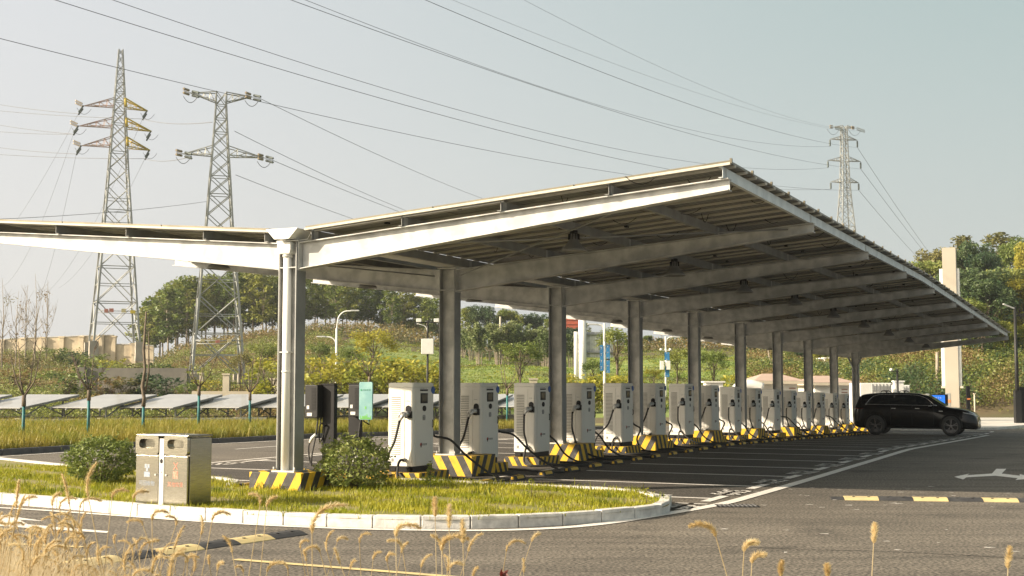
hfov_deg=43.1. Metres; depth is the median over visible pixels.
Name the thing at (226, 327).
slender tree
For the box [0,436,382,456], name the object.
kerb side line
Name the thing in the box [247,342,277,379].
roadside tree
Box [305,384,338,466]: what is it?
wallbox post
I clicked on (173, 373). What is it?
retaining wall
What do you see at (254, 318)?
slender tree
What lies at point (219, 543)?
speed hump
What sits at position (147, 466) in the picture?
door
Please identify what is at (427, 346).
street lamp
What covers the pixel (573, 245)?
bay lamp
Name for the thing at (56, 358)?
wild shrub
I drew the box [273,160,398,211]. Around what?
power line
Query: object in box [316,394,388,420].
solar table
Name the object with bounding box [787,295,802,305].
bay lamp
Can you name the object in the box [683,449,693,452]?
wheel stop
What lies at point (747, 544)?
foxtail stem
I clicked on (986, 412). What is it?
terrain
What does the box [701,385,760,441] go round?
charging cabinet
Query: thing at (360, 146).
power line
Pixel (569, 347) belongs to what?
bamboo clump
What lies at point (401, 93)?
power line
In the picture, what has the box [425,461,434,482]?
weed
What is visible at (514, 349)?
roadside tree
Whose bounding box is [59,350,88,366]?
wild shrub
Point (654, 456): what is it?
wheel stop
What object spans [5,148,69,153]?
power line
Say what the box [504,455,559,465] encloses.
concrete block
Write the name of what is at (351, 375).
leafy shrub
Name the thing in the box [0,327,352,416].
scrub
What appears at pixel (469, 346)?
bamboo clump
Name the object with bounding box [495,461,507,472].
concrete block
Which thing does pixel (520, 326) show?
bamboo clump
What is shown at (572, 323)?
red building top
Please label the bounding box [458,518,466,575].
foxtail stem
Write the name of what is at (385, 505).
island grass
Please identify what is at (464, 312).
hillside tree
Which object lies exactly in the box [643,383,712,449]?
charging cabinet
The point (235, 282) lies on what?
transmission pylon
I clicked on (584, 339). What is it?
billboard
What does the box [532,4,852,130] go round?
power line
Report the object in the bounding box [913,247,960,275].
hill tree
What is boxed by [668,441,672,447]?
concrete block
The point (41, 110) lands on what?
power line
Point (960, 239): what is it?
hill tree
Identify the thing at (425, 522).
kerb
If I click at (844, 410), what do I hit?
charging cabinet
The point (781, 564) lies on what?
foxtail stem
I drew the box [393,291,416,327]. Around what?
slender tree
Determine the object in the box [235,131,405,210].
power line
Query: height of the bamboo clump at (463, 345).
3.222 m
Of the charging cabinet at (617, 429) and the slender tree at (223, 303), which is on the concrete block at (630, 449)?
the charging cabinet at (617, 429)
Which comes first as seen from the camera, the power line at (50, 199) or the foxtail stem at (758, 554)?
the foxtail stem at (758, 554)
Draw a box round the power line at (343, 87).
[56,0,824,189]
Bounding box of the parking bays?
[211,431,989,497]
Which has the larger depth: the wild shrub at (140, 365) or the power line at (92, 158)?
the power line at (92, 158)
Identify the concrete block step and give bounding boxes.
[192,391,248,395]
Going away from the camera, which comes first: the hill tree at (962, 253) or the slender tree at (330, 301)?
the hill tree at (962, 253)
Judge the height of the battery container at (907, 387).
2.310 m
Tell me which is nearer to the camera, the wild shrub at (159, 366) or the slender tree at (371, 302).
the wild shrub at (159, 366)
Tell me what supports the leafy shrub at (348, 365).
on the terrain at (986, 412)
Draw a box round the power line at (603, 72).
[426,0,856,147]
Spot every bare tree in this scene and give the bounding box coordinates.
[0,282,20,369]
[4,292,24,367]
[15,274,50,364]
[20,285,37,363]
[37,284,56,363]
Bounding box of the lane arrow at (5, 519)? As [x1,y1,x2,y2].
[0,515,107,532]
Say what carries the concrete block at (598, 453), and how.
on the parking bays
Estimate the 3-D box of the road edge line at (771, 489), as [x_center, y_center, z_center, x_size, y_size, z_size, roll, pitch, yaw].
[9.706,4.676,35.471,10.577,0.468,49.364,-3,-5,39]
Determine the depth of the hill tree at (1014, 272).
112.97 m
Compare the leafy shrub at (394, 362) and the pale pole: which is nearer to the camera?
the leafy shrub at (394, 362)
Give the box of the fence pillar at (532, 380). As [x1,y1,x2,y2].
[529,378,537,382]
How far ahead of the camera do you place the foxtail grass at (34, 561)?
3.27 m
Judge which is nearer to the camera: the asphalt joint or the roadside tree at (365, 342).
the asphalt joint
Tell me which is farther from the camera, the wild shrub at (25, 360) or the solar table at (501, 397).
the wild shrub at (25, 360)
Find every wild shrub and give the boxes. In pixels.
[0,369,30,389]
[17,355,44,370]
[39,346,69,364]
[45,370,91,393]
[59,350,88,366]
[75,353,110,367]
[83,376,126,395]
[95,358,128,367]
[100,374,140,393]
[111,362,152,367]
[126,363,163,367]
[126,372,172,398]
[136,363,174,367]
[145,375,190,396]
[171,382,206,393]
[188,379,222,392]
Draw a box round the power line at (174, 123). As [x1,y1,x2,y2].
[144,119,211,123]
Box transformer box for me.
[701,381,724,421]
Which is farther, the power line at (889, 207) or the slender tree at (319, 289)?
the power line at (889, 207)
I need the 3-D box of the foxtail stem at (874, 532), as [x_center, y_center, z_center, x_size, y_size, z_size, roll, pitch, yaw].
[0.776,1.069,2.829,0.078,1.108,0.024,0,-4,0]
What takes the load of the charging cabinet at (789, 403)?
on the parking bays
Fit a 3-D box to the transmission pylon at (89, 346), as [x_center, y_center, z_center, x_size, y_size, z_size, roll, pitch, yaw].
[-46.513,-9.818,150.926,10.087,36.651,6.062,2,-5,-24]
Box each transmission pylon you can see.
[70,49,157,360]
[175,87,273,388]
[827,125,864,231]
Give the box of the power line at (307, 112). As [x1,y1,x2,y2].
[0,38,826,189]
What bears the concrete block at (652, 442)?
on the parking bays
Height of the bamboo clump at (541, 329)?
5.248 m
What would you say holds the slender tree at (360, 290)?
on the terrain at (986, 412)
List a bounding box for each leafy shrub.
[241,357,276,413]
[304,352,348,393]
[305,368,362,392]
[316,357,377,412]
[337,367,387,410]
[346,361,408,412]
[367,354,423,409]
[377,362,438,388]
[390,358,438,383]
[405,367,438,393]
[566,372,608,403]
[586,375,617,408]
[601,375,643,384]
[609,376,645,382]
[720,375,748,386]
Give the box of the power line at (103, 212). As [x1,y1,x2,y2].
[7,201,206,218]
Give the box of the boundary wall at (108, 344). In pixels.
[0,335,153,367]
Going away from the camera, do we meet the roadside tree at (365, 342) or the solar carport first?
the solar carport
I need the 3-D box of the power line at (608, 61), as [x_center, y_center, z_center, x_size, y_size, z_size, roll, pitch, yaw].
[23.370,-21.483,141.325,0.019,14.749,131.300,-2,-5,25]
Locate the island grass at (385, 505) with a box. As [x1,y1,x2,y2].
[0,463,667,519]
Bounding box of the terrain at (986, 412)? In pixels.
[0,333,1023,428]
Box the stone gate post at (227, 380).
[222,373,234,390]
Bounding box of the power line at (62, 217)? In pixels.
[16,156,75,317]
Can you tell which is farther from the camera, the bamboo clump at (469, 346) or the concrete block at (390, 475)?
the bamboo clump at (469, 346)
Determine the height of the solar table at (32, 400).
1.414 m
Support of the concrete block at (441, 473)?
on the parking bays
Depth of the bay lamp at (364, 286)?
30.21 m
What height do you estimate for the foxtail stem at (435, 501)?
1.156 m
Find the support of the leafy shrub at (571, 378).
on the terrain at (986, 412)
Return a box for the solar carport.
[0,158,1011,472]
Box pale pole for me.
[936,352,938,385]
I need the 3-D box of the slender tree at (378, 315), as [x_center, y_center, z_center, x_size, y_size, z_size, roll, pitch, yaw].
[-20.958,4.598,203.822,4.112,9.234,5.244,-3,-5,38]
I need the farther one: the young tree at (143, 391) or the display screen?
the display screen
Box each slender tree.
[123,306,158,347]
[135,296,164,346]
[143,290,173,355]
[147,295,176,361]
[149,282,184,352]
[163,279,193,348]
[165,280,192,347]
[171,275,205,343]
[176,275,213,327]
[185,294,213,336]
[194,274,220,342]
[201,274,226,337]
[208,276,236,337]
[209,285,227,336]
[213,270,248,329]
[215,277,244,332]
[225,282,257,332]
[226,273,255,331]
[233,272,273,331]
[243,274,277,327]
[244,278,261,326]
[255,281,277,331]
[262,275,278,328]
[305,278,324,319]
[305,279,314,320]
[305,283,327,323]
[307,284,341,323]
[308,283,328,326]
[318,285,355,324]
[321,291,341,333]
[332,286,364,323]
[343,287,370,322]
[354,289,381,324]
[360,291,378,321]
[366,289,394,327]
[371,292,391,326]
[376,290,404,333]
[388,294,402,327]
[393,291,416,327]
[395,296,417,327]
[401,293,430,331]
[417,296,437,332]
[429,298,438,342]
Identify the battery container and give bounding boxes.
[849,383,891,421]
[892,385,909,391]
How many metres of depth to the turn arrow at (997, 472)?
25.70 m
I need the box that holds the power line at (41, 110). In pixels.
[4,105,77,113]
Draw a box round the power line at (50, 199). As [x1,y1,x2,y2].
[0,136,72,287]
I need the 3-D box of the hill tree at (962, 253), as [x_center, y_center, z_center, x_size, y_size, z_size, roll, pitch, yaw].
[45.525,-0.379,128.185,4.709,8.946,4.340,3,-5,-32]
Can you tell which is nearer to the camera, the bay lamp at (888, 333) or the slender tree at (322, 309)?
the bay lamp at (888, 333)
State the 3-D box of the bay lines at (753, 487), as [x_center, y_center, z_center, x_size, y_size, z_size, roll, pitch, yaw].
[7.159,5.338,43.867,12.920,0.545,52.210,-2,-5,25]
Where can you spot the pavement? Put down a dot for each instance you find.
(992, 422)
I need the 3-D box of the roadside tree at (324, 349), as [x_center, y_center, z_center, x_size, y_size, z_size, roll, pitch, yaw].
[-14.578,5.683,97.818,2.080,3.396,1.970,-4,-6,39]
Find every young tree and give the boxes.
[9,329,42,433]
[68,337,109,432]
[140,311,149,426]
[181,332,217,424]
[239,348,266,421]
[353,349,384,422]
[499,356,521,420]
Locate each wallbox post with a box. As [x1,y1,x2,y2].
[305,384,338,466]
[348,382,372,474]
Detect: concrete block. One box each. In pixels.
[249,469,336,491]
[337,473,394,480]
[380,469,448,478]
[432,453,494,476]
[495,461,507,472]
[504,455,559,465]
[549,443,594,460]
[595,445,640,452]
[595,449,602,456]
[632,435,667,450]
[668,437,700,444]
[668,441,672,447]
[693,430,721,441]
[724,435,748,440]
[741,428,765,438]
[767,432,785,437]
[780,427,799,435]
[802,431,816,434]
[811,425,828,433]
[830,429,841,432]
[838,424,852,431]
[850,422,867,430]
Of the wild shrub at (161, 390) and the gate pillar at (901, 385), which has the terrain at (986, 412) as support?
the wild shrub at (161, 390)
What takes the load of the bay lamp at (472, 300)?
hanging from the solar carport
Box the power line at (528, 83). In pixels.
[292,0,856,168]
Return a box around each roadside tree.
[228,351,251,381]
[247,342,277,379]
[306,342,331,375]
[339,346,365,365]
[347,328,401,378]
[495,340,545,382]
[580,358,602,375]
[593,327,627,374]
[644,368,661,382]
[659,347,687,383]
[701,349,729,380]
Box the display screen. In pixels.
[930,394,947,404]
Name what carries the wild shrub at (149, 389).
on the terrain at (986, 412)
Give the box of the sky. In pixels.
[0,0,1023,358]
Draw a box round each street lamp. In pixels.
[317,310,358,382]
[416,318,438,382]
[587,323,609,414]
[660,336,679,396]
[1002,304,1023,422]
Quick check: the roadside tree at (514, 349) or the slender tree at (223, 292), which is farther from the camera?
the slender tree at (223, 292)
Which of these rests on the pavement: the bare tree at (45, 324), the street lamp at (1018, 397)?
the street lamp at (1018, 397)
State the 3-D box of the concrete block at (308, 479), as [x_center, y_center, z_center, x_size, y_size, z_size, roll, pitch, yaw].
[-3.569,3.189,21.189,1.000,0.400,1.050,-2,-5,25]
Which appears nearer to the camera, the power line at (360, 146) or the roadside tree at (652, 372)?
the roadside tree at (652, 372)
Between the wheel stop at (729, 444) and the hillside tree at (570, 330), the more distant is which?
the hillside tree at (570, 330)
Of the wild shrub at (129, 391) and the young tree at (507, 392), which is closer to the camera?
the young tree at (507, 392)
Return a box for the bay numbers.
[211,438,957,508]
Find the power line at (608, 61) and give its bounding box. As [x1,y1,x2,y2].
[456,1,843,130]
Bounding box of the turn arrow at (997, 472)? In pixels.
[955,469,1023,479]
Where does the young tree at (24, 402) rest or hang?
on the grass strip
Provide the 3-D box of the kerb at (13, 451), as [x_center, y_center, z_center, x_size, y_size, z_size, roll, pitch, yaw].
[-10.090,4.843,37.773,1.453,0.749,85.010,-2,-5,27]
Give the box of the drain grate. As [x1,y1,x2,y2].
[715,504,759,506]
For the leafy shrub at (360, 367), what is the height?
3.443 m
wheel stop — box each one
[509,474,525,480]
[538,470,553,475]
[564,466,579,471]
[588,463,602,467]
[610,460,623,464]
[631,457,643,461]
[650,454,661,458]
[667,451,677,455]
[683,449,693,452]
[698,447,708,450]
[712,445,721,448]
[725,443,734,446]
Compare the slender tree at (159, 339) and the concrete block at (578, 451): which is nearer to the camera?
the concrete block at (578, 451)
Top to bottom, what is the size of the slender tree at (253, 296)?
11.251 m
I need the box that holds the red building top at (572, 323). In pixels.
[566,319,578,329]
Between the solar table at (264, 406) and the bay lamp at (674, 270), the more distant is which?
the solar table at (264, 406)
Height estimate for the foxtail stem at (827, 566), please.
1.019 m
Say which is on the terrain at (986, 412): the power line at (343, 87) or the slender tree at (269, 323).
the slender tree at (269, 323)
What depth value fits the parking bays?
28.90 m
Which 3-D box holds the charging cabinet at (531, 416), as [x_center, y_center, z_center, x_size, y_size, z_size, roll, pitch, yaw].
[1.105,3.064,29.215,1.815,1.843,1.984,-2,-5,26]
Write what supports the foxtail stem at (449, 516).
on the verge bank
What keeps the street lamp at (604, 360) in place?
on the terrain at (986, 412)
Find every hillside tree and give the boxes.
[461,304,494,341]
[461,308,474,328]
[481,306,498,327]
[492,308,519,324]
[514,314,524,330]
[521,312,548,329]
[542,319,548,328]
[566,327,577,338]
[643,335,652,348]
[785,351,794,358]
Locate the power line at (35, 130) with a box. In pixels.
[1,125,68,133]
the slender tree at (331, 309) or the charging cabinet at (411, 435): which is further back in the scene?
the slender tree at (331, 309)
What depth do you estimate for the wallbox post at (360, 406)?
22.86 m
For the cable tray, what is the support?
on the grass strip
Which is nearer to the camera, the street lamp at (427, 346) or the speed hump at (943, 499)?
the speed hump at (943, 499)
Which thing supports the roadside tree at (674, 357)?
on the terrain at (986, 412)
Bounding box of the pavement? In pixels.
[980,418,1023,426]
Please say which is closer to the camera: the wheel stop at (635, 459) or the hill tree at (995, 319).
the wheel stop at (635, 459)
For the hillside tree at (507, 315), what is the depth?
183.02 m
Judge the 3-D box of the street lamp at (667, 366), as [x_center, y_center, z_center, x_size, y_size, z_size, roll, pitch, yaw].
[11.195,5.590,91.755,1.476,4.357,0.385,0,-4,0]
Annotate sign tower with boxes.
[939,247,963,407]
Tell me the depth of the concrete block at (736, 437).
43.72 m
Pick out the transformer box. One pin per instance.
(719, 383)
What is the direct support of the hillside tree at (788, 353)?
on the terrain at (986, 412)
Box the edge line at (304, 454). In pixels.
[211,434,603,462]
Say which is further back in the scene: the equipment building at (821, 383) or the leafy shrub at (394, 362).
the equipment building at (821, 383)
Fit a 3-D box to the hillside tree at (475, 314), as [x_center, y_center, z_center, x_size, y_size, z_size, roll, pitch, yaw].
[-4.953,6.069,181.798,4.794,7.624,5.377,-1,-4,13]
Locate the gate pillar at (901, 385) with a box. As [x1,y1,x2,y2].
[892,381,904,391]
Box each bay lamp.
[206,263,229,269]
[358,283,376,288]
[465,298,482,301]
[560,221,587,252]
[610,319,622,322]
[661,328,672,331]
[664,259,685,276]
[735,279,752,292]
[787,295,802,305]
[826,308,839,317]
[857,320,869,327]
[883,329,894,335]
[904,337,913,341]
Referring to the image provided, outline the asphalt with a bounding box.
[0,426,1023,575]
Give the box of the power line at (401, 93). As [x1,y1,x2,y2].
[114,0,819,169]
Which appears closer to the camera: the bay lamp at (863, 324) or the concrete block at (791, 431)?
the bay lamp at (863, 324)
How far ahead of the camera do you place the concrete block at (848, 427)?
60.52 m
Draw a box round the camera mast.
[890,368,898,391]
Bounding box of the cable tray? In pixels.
[2,417,266,421]
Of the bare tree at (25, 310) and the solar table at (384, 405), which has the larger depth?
the bare tree at (25, 310)
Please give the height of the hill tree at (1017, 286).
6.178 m
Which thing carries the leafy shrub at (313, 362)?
on the terrain at (986, 412)
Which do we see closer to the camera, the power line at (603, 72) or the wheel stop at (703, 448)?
the wheel stop at (703, 448)
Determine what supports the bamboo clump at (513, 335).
on the terrain at (986, 412)
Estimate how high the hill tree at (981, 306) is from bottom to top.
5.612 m
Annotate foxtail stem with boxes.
[308,501,348,575]
[394,520,421,575]
[431,496,438,575]
[438,531,469,564]
[445,503,452,563]
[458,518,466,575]
[687,519,726,575]
[742,537,760,575]
[750,550,767,575]
[776,559,785,575]
[822,562,831,575]
[870,521,878,573]
[1004,545,1013,575]
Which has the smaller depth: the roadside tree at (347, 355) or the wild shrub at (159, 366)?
the roadside tree at (347, 355)
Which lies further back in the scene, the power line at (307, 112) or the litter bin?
the power line at (307, 112)
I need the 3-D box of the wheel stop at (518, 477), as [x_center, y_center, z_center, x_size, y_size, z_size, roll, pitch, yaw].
[0.105,3.588,24.531,0.151,0.098,0.522,-2,-5,22]
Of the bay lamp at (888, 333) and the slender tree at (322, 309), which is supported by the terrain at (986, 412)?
the slender tree at (322, 309)
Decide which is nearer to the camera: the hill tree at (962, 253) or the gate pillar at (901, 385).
the gate pillar at (901, 385)
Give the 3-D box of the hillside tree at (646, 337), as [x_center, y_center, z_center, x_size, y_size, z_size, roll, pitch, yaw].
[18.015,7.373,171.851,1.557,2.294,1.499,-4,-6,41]
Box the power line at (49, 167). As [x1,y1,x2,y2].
[18,115,77,217]
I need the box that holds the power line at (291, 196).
[236,175,351,218]
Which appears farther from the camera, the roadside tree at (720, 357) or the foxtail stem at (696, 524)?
the roadside tree at (720, 357)
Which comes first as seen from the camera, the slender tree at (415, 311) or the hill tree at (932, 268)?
the hill tree at (932, 268)
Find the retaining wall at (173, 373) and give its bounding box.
[76,366,187,397]
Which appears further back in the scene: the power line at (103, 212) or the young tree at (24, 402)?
the power line at (103, 212)
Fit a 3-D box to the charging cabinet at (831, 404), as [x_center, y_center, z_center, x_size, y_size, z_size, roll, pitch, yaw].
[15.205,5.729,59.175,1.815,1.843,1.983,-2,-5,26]
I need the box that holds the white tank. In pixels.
[732,380,763,389]
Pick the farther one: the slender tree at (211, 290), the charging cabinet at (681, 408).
the slender tree at (211, 290)
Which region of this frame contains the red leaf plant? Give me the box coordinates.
[500,568,507,575]
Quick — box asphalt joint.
[579,541,993,556]
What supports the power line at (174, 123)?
attached to the transmission pylon at (89, 346)
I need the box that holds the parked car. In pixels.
[854,390,980,435]
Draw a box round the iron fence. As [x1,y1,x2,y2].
[230,382,595,408]
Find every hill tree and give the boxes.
[908,260,941,278]
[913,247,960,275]
[935,266,1011,338]
[949,235,972,251]
[956,240,994,272]
[960,278,1022,348]
[961,296,989,354]
[963,250,1002,311]
[968,315,1002,356]
[979,232,1013,270]
[986,267,1023,324]
[993,320,1022,352]
[996,235,1023,269]
[1005,277,1023,338]
[1012,241,1023,271]
[1017,323,1023,347]
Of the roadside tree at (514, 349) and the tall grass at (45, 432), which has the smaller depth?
the tall grass at (45, 432)
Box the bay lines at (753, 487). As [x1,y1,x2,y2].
[221,430,993,500]
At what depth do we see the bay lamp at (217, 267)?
25.20 m
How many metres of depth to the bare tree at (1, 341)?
117.91 m
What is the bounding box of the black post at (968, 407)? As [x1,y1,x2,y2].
[966,386,970,409]
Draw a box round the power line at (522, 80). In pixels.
[306,0,829,146]
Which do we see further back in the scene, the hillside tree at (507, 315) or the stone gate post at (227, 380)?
the hillside tree at (507, 315)
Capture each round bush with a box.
[60,431,138,482]
[312,430,395,488]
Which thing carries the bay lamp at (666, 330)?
hanging from the solar carport
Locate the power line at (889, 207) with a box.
[862,171,921,248]
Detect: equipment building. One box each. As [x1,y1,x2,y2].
[747,374,803,390]
[797,376,851,408]
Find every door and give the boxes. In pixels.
[135,455,158,504]
[164,456,188,505]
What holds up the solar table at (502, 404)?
on the grass strip
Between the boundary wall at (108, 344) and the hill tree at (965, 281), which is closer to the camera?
the hill tree at (965, 281)
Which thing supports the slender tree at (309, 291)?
on the terrain at (986, 412)
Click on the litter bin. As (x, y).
(174, 468)
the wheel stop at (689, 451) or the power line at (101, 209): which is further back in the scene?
the power line at (101, 209)
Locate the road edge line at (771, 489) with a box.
[0,435,988,530]
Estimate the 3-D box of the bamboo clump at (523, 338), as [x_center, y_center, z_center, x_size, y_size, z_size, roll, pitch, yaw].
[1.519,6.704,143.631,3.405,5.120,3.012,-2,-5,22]
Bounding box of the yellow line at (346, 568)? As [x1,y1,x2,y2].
[234,559,450,575]
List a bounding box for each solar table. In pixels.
[0,394,78,418]
[0,395,11,398]
[48,394,156,418]
[117,394,222,417]
[182,394,276,417]
[247,394,343,419]
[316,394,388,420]
[373,394,438,415]
[433,394,513,419]
[498,395,513,419]
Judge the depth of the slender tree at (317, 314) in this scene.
201.29 m
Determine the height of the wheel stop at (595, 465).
0.098 m
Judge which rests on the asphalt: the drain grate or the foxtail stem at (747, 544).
the drain grate
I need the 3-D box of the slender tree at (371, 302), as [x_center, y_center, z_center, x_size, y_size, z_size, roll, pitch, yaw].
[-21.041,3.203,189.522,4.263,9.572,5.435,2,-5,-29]
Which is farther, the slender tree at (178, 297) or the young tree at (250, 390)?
the slender tree at (178, 297)
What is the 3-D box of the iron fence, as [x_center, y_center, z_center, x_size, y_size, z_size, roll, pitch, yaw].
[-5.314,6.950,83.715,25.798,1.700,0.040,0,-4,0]
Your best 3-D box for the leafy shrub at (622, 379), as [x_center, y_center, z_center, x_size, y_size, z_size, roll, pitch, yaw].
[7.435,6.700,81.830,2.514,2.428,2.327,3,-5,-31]
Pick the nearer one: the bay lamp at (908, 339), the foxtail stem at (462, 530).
the foxtail stem at (462, 530)
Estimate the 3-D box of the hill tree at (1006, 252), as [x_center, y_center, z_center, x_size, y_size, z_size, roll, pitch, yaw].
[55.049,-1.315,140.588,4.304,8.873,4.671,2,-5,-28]
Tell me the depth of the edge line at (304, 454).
31.54 m
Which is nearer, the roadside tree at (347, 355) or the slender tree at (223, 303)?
the roadside tree at (347, 355)
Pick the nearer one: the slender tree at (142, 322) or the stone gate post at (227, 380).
the stone gate post at (227, 380)
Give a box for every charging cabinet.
[384,383,505,481]
[460,383,564,475]
[514,383,610,466]
[566,383,650,459]
[595,383,683,454]
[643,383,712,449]
[669,384,738,444]
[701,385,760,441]
[720,387,780,441]
[747,388,798,439]
[761,389,814,437]
[783,390,829,436]
[796,391,842,435]
[813,392,854,434]
[825,393,865,433]
[839,394,868,431]
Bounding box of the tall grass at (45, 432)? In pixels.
[0,414,513,448]
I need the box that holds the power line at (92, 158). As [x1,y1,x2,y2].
[0,154,144,158]
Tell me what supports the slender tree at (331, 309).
on the terrain at (986, 412)
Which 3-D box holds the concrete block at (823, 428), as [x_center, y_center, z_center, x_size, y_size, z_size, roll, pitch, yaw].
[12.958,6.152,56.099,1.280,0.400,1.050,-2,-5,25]
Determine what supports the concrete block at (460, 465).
on the parking bays
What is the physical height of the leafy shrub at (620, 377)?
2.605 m
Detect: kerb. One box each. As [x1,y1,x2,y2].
[0,426,603,454]
[0,457,238,485]
[0,492,671,528]
[402,478,661,496]
[890,425,1023,429]
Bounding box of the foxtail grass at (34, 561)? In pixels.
[0,462,540,575]
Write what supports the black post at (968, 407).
on the pavement
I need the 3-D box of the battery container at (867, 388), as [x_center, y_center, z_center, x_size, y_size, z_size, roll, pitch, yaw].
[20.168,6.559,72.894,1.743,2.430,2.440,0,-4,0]
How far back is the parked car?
56.37 m
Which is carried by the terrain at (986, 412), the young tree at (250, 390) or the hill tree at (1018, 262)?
the hill tree at (1018, 262)
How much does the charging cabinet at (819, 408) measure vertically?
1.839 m
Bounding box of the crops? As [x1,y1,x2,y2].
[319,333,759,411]
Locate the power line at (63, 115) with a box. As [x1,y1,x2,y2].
[4,111,134,118]
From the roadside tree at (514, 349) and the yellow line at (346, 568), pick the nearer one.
the yellow line at (346, 568)
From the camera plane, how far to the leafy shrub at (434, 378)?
77.67 m
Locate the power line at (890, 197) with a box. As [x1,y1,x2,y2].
[858,149,924,246]
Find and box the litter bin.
[135,433,212,505]
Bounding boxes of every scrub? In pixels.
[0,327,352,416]
[154,318,759,362]
[746,308,1023,411]
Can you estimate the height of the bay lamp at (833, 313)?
0.520 m
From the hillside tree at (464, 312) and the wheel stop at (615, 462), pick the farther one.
the hillside tree at (464, 312)
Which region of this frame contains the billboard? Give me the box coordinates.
[574,320,612,380]
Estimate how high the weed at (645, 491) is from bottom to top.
0.226 m
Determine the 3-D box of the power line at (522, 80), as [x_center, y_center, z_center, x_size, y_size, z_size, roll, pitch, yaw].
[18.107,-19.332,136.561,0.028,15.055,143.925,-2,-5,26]
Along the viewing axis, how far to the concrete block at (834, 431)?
58.63 m
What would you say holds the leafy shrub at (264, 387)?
on the terrain at (986, 412)
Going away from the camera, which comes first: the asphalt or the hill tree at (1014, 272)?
the asphalt
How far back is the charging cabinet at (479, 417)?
26.53 m
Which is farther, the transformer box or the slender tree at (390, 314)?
the slender tree at (390, 314)
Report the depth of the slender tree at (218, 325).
196.04 m
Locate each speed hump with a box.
[53,529,307,567]
[830,496,1023,502]
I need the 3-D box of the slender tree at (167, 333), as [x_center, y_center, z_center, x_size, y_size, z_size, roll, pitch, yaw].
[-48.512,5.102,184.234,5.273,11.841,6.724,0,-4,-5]
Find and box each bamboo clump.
[461,326,482,360]
[461,333,466,357]
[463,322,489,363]
[483,320,514,364]
[484,331,493,360]
[492,323,520,365]
[510,323,532,365]
[516,328,538,365]
[523,326,548,366]
[532,331,548,367]
[566,333,578,367]
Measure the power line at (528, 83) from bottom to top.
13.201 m
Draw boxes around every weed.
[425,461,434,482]
[526,479,535,497]
[641,488,651,503]
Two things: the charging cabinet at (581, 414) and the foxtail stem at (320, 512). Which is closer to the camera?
the foxtail stem at (320, 512)
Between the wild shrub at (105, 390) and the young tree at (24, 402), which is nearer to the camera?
the young tree at (24, 402)
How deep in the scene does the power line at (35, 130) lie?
156.79 m
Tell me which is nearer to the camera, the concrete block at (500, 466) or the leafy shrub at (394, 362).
the concrete block at (500, 466)
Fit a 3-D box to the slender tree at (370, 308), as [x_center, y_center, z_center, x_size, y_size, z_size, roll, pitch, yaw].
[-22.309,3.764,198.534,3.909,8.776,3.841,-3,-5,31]
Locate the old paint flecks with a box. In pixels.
[807,486,992,549]
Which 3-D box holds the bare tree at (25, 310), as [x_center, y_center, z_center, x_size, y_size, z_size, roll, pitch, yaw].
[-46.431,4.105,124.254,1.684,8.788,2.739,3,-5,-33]
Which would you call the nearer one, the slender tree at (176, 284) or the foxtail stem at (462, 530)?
the foxtail stem at (462, 530)
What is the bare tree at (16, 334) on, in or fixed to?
on the terrain at (986, 412)
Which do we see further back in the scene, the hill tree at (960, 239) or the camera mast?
the hill tree at (960, 239)
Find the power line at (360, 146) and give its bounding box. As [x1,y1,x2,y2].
[262,99,482,198]
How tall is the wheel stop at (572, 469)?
0.098 m
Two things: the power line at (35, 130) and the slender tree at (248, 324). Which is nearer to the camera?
the power line at (35, 130)
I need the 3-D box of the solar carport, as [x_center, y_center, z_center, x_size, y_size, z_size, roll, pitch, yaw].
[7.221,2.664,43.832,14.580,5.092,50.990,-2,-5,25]
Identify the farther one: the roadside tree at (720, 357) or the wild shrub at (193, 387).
the roadside tree at (720, 357)
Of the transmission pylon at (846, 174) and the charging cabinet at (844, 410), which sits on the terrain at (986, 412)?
the transmission pylon at (846, 174)
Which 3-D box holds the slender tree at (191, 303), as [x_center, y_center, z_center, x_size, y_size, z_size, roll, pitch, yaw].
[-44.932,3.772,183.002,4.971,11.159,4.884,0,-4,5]
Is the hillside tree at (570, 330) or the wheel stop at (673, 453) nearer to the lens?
the wheel stop at (673, 453)
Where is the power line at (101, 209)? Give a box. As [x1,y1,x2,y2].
[37,121,141,298]
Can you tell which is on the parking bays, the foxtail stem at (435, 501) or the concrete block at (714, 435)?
the concrete block at (714, 435)
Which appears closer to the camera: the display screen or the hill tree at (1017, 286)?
the display screen
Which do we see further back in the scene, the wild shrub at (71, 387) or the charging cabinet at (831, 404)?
the wild shrub at (71, 387)
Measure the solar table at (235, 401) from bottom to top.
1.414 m

